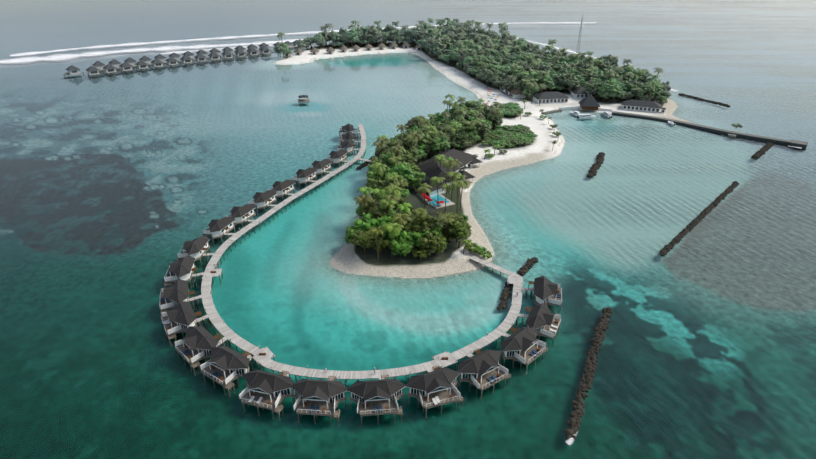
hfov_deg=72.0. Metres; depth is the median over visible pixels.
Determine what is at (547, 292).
overwater suite
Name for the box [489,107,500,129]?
palm
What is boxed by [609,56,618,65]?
palm
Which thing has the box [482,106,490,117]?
tree
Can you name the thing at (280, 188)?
overwater suite
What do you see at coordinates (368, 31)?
tree
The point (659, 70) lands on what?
palm
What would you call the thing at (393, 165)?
tree
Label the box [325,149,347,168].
overwater suite
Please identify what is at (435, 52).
tree
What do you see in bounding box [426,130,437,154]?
palm
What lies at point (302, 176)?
overwater suite
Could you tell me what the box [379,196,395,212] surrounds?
palm
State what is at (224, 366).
overwater suite
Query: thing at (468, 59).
tree
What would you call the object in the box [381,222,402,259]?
palm
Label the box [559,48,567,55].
palm
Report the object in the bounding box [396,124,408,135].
palm
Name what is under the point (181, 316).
overwater suite
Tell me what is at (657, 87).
palm
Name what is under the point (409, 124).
tree
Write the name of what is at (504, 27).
palm
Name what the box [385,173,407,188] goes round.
tree
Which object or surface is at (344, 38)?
tree
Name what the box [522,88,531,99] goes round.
tree
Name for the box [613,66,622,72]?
palm
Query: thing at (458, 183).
palm
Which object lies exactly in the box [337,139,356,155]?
overwater suite
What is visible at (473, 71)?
tree
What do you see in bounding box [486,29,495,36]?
tree
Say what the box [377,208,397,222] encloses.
tree
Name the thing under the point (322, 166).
overwater suite
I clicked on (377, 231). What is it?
palm
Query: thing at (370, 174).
tree
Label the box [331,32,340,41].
tree
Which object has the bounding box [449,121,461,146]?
palm
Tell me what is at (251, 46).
water bungalow
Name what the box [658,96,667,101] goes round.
tree
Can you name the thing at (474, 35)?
palm
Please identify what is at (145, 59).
water bungalow
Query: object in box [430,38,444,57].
tree
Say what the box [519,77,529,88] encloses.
tree
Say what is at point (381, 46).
beach villa
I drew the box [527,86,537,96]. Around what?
tree
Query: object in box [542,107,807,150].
harbour pier
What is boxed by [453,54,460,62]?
tree
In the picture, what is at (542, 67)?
tree
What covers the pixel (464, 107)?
tree
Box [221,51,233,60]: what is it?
water bungalow
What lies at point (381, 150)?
tree
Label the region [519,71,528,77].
palm
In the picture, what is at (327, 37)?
tree
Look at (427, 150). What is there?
tree
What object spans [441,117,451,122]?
tree
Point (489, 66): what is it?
tree
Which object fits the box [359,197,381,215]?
tree
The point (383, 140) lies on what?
palm
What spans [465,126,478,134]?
tree
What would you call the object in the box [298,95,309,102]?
lagoon floating platform
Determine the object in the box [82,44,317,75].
jetty boardwalk
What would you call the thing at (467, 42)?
palm
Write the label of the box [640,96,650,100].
tree
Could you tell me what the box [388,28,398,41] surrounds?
tree
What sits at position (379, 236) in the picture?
tree
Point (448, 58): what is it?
tree
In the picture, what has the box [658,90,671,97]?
tree
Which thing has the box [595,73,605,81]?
tree
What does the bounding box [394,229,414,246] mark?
tree
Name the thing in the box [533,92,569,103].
building
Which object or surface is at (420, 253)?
tree
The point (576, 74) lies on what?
tree
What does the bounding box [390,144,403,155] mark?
palm
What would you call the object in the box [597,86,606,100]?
tree
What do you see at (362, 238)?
tree
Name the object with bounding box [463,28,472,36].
tree
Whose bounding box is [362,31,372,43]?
tree
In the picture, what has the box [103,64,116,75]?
water bungalow
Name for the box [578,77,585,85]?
tree
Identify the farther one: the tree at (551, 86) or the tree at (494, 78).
the tree at (494, 78)
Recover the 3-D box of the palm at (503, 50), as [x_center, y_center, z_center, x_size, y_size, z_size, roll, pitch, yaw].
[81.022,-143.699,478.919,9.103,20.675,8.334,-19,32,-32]
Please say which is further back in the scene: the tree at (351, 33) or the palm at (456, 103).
the tree at (351, 33)
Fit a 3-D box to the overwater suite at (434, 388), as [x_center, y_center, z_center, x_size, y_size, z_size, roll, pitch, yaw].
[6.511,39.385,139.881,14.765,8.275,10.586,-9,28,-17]
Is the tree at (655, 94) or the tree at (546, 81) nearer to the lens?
the tree at (655, 94)
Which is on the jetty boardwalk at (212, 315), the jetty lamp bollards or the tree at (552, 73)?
the jetty lamp bollards
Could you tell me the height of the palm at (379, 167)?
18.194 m
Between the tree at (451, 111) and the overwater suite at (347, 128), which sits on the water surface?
the overwater suite at (347, 128)
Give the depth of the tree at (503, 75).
430.34 m
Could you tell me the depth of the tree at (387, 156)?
263.52 m
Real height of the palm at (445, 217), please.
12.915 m
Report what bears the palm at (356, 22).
on the terrain
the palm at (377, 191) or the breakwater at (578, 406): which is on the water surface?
the breakwater at (578, 406)
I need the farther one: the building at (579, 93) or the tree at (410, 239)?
the building at (579, 93)
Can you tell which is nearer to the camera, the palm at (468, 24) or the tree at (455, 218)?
the tree at (455, 218)
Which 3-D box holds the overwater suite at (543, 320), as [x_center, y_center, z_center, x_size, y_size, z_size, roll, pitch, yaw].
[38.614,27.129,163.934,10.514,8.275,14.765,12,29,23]
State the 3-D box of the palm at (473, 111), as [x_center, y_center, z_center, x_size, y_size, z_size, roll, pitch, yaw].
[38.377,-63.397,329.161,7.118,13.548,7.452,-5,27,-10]
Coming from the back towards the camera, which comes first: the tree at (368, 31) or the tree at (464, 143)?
the tree at (368, 31)
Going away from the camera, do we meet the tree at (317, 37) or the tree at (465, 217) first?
the tree at (465, 217)
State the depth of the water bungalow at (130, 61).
513.39 m
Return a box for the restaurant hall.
[418,149,478,179]
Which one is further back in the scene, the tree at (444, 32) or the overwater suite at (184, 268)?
the tree at (444, 32)
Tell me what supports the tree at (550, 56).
on the terrain
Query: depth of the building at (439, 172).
255.25 m
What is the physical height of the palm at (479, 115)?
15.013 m
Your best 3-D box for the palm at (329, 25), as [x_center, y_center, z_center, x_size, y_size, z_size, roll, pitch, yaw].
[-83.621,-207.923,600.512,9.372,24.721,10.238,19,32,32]
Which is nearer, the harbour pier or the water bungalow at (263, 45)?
the harbour pier
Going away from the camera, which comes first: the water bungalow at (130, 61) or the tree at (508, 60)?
the tree at (508, 60)
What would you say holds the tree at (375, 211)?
on the terrain
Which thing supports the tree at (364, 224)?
on the terrain
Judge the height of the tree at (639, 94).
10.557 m
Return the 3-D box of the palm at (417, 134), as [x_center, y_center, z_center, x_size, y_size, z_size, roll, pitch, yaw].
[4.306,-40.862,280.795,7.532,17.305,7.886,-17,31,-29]
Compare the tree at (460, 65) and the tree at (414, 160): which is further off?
the tree at (460, 65)
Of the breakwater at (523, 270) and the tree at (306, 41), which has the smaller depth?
the breakwater at (523, 270)
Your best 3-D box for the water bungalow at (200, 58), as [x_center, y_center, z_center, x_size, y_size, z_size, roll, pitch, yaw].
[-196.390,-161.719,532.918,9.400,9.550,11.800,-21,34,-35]
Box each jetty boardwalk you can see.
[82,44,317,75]
[188,124,533,385]
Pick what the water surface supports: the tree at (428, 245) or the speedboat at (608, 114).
the speedboat at (608, 114)
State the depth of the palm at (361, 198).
209.47 m
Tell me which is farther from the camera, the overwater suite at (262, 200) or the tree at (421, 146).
the tree at (421, 146)
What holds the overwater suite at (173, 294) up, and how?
on the water surface
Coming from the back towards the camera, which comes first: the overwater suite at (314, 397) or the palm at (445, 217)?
the palm at (445, 217)
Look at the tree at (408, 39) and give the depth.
600.58 m
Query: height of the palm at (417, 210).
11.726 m
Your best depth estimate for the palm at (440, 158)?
256.93 m
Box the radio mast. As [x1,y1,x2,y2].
[576,16,582,51]
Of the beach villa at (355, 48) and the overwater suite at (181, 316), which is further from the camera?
the beach villa at (355, 48)
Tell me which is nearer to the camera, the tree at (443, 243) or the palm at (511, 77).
the tree at (443, 243)
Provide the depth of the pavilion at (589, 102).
375.86 m
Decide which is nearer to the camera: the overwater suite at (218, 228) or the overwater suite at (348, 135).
the overwater suite at (218, 228)
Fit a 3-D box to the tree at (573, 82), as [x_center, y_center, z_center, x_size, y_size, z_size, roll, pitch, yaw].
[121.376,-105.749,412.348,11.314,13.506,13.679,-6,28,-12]
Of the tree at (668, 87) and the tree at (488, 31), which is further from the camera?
the tree at (488, 31)
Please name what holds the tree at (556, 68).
on the terrain
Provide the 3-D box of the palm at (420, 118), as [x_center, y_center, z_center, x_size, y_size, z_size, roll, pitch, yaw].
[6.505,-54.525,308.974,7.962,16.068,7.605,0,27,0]
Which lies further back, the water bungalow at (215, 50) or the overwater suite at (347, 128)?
the water bungalow at (215, 50)
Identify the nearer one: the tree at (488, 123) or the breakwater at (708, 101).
the tree at (488, 123)
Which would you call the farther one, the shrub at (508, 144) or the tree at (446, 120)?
the tree at (446, 120)
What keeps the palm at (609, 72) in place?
on the terrain
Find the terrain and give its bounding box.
[0,0,815,458]
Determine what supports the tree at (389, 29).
on the terrain
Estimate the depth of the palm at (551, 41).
508.08 m
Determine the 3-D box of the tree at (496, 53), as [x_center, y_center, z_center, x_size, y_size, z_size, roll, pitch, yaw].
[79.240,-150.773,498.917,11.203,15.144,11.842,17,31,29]
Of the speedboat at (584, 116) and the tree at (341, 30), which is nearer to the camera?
the speedboat at (584, 116)
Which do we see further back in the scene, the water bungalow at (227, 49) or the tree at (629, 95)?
the water bungalow at (227, 49)
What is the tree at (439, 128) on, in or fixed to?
on the terrain
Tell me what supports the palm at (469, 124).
on the terrain
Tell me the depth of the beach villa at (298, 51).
561.73 m
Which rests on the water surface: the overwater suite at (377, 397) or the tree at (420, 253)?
the overwater suite at (377, 397)
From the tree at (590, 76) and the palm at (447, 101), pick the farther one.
the tree at (590, 76)
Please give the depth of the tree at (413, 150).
275.97 m
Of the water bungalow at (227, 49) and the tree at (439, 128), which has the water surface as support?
the water bungalow at (227, 49)
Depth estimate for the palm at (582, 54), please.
460.41 m
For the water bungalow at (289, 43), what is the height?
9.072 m
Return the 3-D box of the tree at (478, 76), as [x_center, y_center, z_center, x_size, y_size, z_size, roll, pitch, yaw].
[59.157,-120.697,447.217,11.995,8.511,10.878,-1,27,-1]
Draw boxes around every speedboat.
[570,111,579,115]
[577,114,594,118]
[602,111,612,117]
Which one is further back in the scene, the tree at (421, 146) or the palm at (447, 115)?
the palm at (447, 115)
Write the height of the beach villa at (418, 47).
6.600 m
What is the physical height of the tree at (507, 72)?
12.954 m
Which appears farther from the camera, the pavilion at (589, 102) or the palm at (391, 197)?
the pavilion at (589, 102)
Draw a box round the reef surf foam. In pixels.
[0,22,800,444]
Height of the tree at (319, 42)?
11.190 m
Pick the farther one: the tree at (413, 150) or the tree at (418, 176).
the tree at (413, 150)
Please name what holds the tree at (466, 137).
on the terrain
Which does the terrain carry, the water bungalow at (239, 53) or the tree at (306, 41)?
the tree at (306, 41)
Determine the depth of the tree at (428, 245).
195.87 m
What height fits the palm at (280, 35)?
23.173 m
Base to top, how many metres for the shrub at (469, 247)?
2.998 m
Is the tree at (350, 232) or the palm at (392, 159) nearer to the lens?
the tree at (350, 232)
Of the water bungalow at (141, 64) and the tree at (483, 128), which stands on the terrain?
the tree at (483, 128)
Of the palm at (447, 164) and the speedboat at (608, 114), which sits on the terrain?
the palm at (447, 164)
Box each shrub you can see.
[463,243,478,252]
[473,245,486,253]
[480,250,492,258]
[481,139,493,145]
[492,135,504,139]
[493,129,504,134]
[501,142,511,147]
[505,126,514,130]
[511,138,522,145]
[515,127,523,131]
[731,123,743,127]
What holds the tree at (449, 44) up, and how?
on the terrain
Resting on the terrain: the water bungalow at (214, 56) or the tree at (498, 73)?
the tree at (498, 73)
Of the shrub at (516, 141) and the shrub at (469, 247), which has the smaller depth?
the shrub at (469, 247)
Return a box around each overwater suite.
[159,279,195,317]
[161,301,202,345]
[164,255,197,287]
[175,326,222,374]
[176,236,209,265]
[200,345,251,396]
[201,216,234,244]
[225,204,255,227]
[239,369,293,420]
[248,190,276,214]
[267,180,294,201]
[291,167,316,189]
[292,376,346,425]
[312,159,331,177]
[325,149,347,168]
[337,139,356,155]
[339,123,356,138]
[339,132,357,145]
[347,374,405,425]
[406,365,463,417]
[458,348,510,398]
[501,327,547,373]
[524,303,561,345]
[528,275,561,312]
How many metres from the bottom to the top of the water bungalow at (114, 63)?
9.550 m
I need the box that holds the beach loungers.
[313,54,486,88]
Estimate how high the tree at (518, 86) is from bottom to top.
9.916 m
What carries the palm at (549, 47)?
on the terrain
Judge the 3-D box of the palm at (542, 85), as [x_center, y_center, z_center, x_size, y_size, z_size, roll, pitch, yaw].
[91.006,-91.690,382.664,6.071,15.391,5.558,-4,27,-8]
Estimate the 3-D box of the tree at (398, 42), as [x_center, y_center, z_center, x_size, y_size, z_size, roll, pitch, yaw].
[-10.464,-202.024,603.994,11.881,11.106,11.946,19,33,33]
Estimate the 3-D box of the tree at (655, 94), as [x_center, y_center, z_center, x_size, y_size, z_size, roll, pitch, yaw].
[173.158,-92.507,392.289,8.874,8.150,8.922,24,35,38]
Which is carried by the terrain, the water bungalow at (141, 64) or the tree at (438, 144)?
the tree at (438, 144)
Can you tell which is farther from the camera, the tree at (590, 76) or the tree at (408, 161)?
the tree at (590, 76)
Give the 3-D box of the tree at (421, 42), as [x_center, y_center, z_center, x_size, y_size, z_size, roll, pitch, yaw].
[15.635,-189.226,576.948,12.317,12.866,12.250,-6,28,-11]
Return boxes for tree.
[275,45,283,56]
[280,42,288,47]
[282,48,290,57]
[296,39,304,48]
[302,38,311,48]
[313,34,324,48]
[315,39,324,46]
[321,31,330,40]
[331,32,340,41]
[338,27,346,34]
[341,31,352,47]
[342,225,358,246]
[345,28,359,46]
[349,228,373,253]
[353,212,379,232]
[355,30,362,45]
[355,206,368,217]
[359,40,368,44]
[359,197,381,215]
[361,26,367,35]
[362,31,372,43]
[363,203,388,221]
[365,178,381,189]
[366,27,377,43]
[367,166,383,180]
[368,154,389,169]
[371,237,389,255]
[372,233,386,240]
[373,32,383,44]
[375,145,391,157]
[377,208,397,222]
[377,219,398,249]
[381,148,397,155]
[381,154,396,164]
[383,24,393,41]
[385,166,393,175]
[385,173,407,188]
[386,140,405,149]
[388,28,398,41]
[388,161,407,168]
[389,237,413,258]
[392,195,408,209]
[393,37,402,44]
[393,163,413,187]
[394,32,404,40]
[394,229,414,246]
[395,148,411,160]
[399,132,417,148]
[400,158,411,163]
[400,219,414,230]
[401,189,408,197]
[403,222,417,233]
[404,37,413,42]
[404,117,423,128]
[405,125,418,132]
[406,146,420,158]
[406,163,420,171]
[407,27,416,45]
[407,153,417,163]
[407,170,425,183]
[408,180,420,189]
[408,210,438,235]
[410,26,423,40]
[411,248,430,258]
[412,229,429,247]
[414,123,428,132]
[414,148,426,162]
[416,133,433,148]
[417,39,426,50]
[417,143,425,151]
[419,222,442,237]
[419,231,441,256]
[422,144,432,158]
[423,41,431,54]
[428,48,435,59]
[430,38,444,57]
[430,136,449,153]
[431,130,447,138]
[431,235,447,255]
[432,47,442,56]
[434,112,445,121]
[437,48,446,60]
[437,125,447,133]
[440,30,450,36]
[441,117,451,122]
[441,227,454,242]
[442,212,471,241]
[443,54,451,64]
[444,41,452,48]
[448,219,471,247]
[449,105,459,114]
[450,51,458,65]
[450,115,467,131]
[450,132,463,140]
[451,108,468,120]
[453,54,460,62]
[453,141,463,149]
[456,62,463,70]
[456,139,472,148]
[457,132,473,147]
[458,105,470,115]
[460,101,472,108]
[461,213,468,220]
[462,56,473,64]
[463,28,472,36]
[463,62,472,74]
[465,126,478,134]
[467,130,480,144]
[470,69,477,77]
[476,72,482,82]
[476,122,489,138]
[480,55,495,65]
[481,69,493,85]
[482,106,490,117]
[483,63,495,72]
[483,119,491,128]
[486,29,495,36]
[487,108,503,128]
[489,60,500,65]
[490,76,501,88]
[491,51,501,55]
[491,55,501,62]
[492,70,501,86]
[492,79,503,85]
[500,65,510,72]
[500,72,507,79]
[501,52,510,57]
[501,83,511,94]
[504,68,514,75]
[505,56,513,63]
[509,80,518,88]
[513,50,523,56]
[513,54,526,63]
[513,82,522,89]
[515,37,527,44]
[515,69,525,80]
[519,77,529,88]
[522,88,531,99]
[523,62,533,70]
[524,83,539,97]
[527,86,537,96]
[534,64,549,74]
[536,75,554,91]
[542,54,554,60]
[547,82,555,89]
[548,70,559,78]
[553,65,561,71]
[554,73,568,90]
[555,85,564,89]
[557,61,565,68]
[560,56,568,62]
[565,68,580,88]
[565,76,580,89]
[571,60,584,68]
[577,67,585,73]
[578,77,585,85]
[583,79,598,93]
[586,74,595,79]
[590,78,602,97]
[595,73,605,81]
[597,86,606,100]
[598,61,611,71]
[599,89,611,101]
[601,54,618,66]
[602,79,617,100]
[603,66,615,73]
[606,85,623,102]
[609,73,622,81]
[612,78,624,99]
[624,92,632,99]
[625,79,636,88]
[630,69,641,79]
[630,87,643,98]
[631,80,643,99]
[637,69,648,80]
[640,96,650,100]
[643,84,655,94]
[649,91,660,100]
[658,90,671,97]
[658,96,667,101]
[659,81,670,90]
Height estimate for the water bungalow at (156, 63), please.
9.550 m
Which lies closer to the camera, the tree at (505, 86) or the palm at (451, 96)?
the palm at (451, 96)
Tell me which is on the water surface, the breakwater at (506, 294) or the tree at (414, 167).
the breakwater at (506, 294)
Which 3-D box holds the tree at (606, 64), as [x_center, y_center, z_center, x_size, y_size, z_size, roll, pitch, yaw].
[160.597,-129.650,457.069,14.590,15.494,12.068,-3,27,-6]
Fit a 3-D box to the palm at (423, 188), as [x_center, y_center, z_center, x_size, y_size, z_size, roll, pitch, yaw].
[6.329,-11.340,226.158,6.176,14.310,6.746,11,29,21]
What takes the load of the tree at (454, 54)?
on the terrain
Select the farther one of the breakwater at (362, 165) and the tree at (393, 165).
the breakwater at (362, 165)
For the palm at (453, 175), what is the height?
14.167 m
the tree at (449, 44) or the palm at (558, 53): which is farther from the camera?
the tree at (449, 44)
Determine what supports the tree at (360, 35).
on the terrain
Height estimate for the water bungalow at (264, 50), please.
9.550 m
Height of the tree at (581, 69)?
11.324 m
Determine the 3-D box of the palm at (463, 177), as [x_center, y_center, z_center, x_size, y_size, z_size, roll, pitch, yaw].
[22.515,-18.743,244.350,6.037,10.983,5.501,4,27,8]
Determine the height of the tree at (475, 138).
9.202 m
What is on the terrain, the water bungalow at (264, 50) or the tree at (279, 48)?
the tree at (279, 48)
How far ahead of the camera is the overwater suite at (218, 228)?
214.74 m
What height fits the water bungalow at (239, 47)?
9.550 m
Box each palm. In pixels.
[277,32,285,56]
[319,26,327,46]
[325,23,333,46]
[351,20,360,43]
[353,194,371,214]
[357,186,372,195]
[367,226,385,260]
[370,162,386,186]
[371,142,385,151]
[371,188,383,199]
[376,137,390,151]
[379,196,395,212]
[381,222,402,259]
[382,194,399,203]
[383,185,402,210]
[384,183,398,194]
[386,175,398,184]
[387,155,402,165]
[390,139,402,145]
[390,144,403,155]
[391,213,411,230]
[393,180,408,191]
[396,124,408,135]
[396,203,411,213]
[401,25,409,35]
[406,134,417,148]
[410,130,422,163]
[411,208,425,214]
[413,115,426,124]
[416,183,430,208]
[425,126,435,134]
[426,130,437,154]
[430,176,444,206]
[432,30,440,40]
[434,154,445,167]
[438,213,453,236]
[440,112,450,118]
[441,160,453,183]
[441,183,451,211]
[442,100,452,109]
[443,125,456,148]
[445,94,454,109]
[445,171,460,201]
[449,101,458,109]
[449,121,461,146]
[450,159,461,190]
[450,180,465,213]
[455,107,465,115]
[455,174,466,197]
[456,96,465,106]
[458,180,469,209]
[462,121,475,132]
[462,239,472,253]
[463,22,472,37]
[464,39,472,46]
[469,33,477,41]
[469,110,478,116]
[472,118,482,143]
[473,113,483,120]
[476,54,483,60]
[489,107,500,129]
[499,48,508,53]
[500,24,507,31]
[507,75,516,95]
[509,64,518,75]
[519,43,526,49]
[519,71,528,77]
[525,56,534,64]
[529,83,537,103]
[531,61,539,67]
[539,71,548,92]
[539,84,545,104]
[544,45,554,53]
[548,39,556,44]
[553,51,562,58]
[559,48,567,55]
[562,63,570,68]
[576,52,587,60]
[582,58,589,68]
[585,68,594,80]
[604,69,614,76]
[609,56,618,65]
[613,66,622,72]
[636,68,645,79]
[646,84,655,99]
[649,74,659,81]
[650,80,660,99]
[653,67,664,74]
[654,85,663,101]
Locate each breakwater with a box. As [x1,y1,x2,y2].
[356,156,375,169]
[497,282,512,309]
[517,257,537,275]
[564,307,612,439]
[586,152,604,177]
[659,181,738,255]
[678,93,730,107]
[751,142,774,159]
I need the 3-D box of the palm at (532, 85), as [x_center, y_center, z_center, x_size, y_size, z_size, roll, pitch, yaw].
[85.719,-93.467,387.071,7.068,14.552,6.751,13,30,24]
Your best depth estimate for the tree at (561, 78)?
418.43 m
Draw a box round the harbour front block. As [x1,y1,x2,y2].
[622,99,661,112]
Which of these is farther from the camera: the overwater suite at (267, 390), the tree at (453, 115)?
the tree at (453, 115)
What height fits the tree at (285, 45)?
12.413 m
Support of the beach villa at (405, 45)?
on the terrain
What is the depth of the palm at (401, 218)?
198.25 m
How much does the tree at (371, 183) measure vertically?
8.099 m
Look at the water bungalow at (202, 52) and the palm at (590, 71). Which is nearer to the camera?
the palm at (590, 71)
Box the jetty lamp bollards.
[202,151,512,377]
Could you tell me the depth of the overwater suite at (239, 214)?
225.56 m
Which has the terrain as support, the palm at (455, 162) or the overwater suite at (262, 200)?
the palm at (455, 162)
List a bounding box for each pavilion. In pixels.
[456,171,475,183]
[469,156,482,168]
[578,94,600,109]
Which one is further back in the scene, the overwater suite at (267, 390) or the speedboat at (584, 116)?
the speedboat at (584, 116)
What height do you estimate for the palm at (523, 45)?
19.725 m
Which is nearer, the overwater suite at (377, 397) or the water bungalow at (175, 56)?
the overwater suite at (377, 397)
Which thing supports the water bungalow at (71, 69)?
on the water surface
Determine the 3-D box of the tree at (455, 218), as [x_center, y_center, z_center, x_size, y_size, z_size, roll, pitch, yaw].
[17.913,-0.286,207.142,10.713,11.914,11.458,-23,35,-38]
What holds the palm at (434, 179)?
on the terrain
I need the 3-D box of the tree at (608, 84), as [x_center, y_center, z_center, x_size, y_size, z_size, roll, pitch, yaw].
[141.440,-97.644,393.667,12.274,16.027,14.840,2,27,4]
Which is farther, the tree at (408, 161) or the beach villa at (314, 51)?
the beach villa at (314, 51)
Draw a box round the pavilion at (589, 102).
[578,94,600,109]
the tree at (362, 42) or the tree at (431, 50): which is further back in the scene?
the tree at (362, 42)
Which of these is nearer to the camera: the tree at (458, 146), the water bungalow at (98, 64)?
the tree at (458, 146)
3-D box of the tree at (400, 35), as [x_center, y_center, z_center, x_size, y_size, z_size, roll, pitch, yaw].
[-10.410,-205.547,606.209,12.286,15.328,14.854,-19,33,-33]
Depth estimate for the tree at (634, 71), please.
430.48 m
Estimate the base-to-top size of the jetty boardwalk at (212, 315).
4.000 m
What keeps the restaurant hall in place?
on the terrain
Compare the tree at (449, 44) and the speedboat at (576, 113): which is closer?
the speedboat at (576, 113)
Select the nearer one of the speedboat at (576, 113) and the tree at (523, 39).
the speedboat at (576, 113)
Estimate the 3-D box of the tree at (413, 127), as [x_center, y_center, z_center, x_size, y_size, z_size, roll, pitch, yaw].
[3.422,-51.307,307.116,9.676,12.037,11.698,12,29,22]
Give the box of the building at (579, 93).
[569,87,593,97]
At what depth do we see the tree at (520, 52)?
487.42 m
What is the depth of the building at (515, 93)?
405.34 m
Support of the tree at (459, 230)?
on the terrain
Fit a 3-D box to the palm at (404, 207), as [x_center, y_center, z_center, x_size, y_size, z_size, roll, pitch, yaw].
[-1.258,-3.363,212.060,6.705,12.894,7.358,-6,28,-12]
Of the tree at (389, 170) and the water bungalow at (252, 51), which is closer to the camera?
the tree at (389, 170)
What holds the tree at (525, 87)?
on the terrain
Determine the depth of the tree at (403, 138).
283.19 m
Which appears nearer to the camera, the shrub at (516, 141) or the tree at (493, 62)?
the shrub at (516, 141)
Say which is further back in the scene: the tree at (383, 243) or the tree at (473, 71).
the tree at (473, 71)
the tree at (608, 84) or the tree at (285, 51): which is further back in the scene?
the tree at (285, 51)
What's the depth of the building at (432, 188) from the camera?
248.12 m
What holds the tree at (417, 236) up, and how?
on the terrain
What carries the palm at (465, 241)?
on the terrain
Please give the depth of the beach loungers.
488.55 m
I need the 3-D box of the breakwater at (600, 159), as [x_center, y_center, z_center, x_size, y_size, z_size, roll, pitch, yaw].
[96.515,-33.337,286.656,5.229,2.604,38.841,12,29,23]
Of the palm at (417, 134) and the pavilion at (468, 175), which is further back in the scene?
the palm at (417, 134)
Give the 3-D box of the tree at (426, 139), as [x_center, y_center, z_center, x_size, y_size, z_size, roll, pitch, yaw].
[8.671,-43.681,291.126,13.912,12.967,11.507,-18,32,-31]
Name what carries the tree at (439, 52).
on the terrain
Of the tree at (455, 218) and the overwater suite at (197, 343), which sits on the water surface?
the overwater suite at (197, 343)
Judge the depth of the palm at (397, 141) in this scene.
279.42 m
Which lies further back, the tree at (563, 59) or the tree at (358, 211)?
the tree at (563, 59)
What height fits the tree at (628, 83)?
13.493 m
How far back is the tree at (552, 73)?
430.47 m
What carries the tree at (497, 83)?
on the terrain
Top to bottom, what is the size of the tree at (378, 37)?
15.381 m
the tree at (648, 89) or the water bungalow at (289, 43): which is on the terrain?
the tree at (648, 89)
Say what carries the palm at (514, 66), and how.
on the terrain
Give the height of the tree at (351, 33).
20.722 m
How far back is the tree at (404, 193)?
238.45 m
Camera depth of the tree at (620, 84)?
394.53 m
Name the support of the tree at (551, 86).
on the terrain
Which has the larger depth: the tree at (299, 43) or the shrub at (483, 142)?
the tree at (299, 43)
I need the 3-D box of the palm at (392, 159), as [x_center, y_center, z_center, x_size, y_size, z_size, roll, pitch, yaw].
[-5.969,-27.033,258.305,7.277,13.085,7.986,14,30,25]
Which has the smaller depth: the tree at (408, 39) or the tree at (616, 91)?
the tree at (616, 91)
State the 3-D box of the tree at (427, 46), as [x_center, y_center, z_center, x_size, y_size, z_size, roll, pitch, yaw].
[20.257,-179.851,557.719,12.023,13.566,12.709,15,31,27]
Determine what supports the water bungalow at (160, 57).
on the water surface
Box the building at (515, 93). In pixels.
[499,85,525,98]
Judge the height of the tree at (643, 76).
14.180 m
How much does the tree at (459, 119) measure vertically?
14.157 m
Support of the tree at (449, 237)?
on the terrain
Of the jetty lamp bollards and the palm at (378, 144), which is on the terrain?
the palm at (378, 144)
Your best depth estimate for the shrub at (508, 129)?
330.59 m
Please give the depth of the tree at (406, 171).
247.87 m
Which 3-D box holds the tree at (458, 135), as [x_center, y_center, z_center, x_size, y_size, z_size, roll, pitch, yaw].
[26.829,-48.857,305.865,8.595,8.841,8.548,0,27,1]
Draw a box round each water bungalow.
[62,65,81,78]
[86,66,100,77]
[92,61,104,68]
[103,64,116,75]
[108,59,120,68]
[119,62,132,72]
[124,57,135,64]
[135,60,148,71]
[139,56,151,63]
[150,59,163,70]
[154,54,166,63]
[165,57,178,68]
[169,53,180,59]
[180,55,192,64]
[182,51,194,60]
[194,54,206,62]
[196,50,207,56]
[207,52,220,62]
[209,48,220,55]
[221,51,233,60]
[222,47,233,56]
[234,45,245,53]
[234,49,246,59]
[247,44,256,51]
[247,48,258,58]
[258,43,268,50]
[259,46,270,55]
[284,41,292,46]
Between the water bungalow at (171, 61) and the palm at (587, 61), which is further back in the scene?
the water bungalow at (171, 61)
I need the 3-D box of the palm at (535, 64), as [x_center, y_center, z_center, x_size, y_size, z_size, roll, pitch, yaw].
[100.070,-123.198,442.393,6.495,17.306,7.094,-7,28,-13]
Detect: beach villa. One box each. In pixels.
[294,48,303,55]
[310,47,318,54]
[326,47,334,53]
[339,45,347,52]
[351,44,359,51]
[364,43,372,50]
[377,43,385,49]
[389,42,397,48]
[401,42,410,48]
[414,44,421,50]
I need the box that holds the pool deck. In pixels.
[417,190,454,208]
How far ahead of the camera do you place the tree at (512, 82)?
410.16 m
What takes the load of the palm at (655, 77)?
on the terrain
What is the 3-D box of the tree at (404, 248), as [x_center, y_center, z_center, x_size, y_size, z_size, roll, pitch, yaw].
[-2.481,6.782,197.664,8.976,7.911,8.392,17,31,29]
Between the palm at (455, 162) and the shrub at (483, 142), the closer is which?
the palm at (455, 162)
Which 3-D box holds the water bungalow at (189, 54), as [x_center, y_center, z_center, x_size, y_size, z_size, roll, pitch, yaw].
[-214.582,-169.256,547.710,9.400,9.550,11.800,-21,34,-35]
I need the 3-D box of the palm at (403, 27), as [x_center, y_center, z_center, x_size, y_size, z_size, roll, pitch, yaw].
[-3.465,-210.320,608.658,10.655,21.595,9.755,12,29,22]
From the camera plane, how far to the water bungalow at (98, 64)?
498.17 m
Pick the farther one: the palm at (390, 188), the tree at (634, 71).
the tree at (634, 71)
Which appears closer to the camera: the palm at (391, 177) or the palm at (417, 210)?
the palm at (417, 210)
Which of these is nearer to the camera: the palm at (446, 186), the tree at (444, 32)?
the palm at (446, 186)
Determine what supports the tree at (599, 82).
on the terrain
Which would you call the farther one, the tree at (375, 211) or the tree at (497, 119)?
the tree at (497, 119)
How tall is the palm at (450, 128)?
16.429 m
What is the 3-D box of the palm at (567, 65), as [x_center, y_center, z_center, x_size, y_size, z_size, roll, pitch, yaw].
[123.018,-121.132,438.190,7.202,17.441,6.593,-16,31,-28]
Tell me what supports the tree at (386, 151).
on the terrain
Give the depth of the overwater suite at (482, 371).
143.21 m
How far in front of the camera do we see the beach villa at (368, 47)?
585.35 m
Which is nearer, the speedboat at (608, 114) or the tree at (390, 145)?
the tree at (390, 145)
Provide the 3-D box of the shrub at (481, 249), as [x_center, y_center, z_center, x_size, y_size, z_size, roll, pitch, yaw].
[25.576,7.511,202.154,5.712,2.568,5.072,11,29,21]
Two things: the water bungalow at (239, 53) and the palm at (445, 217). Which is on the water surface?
the water bungalow at (239, 53)

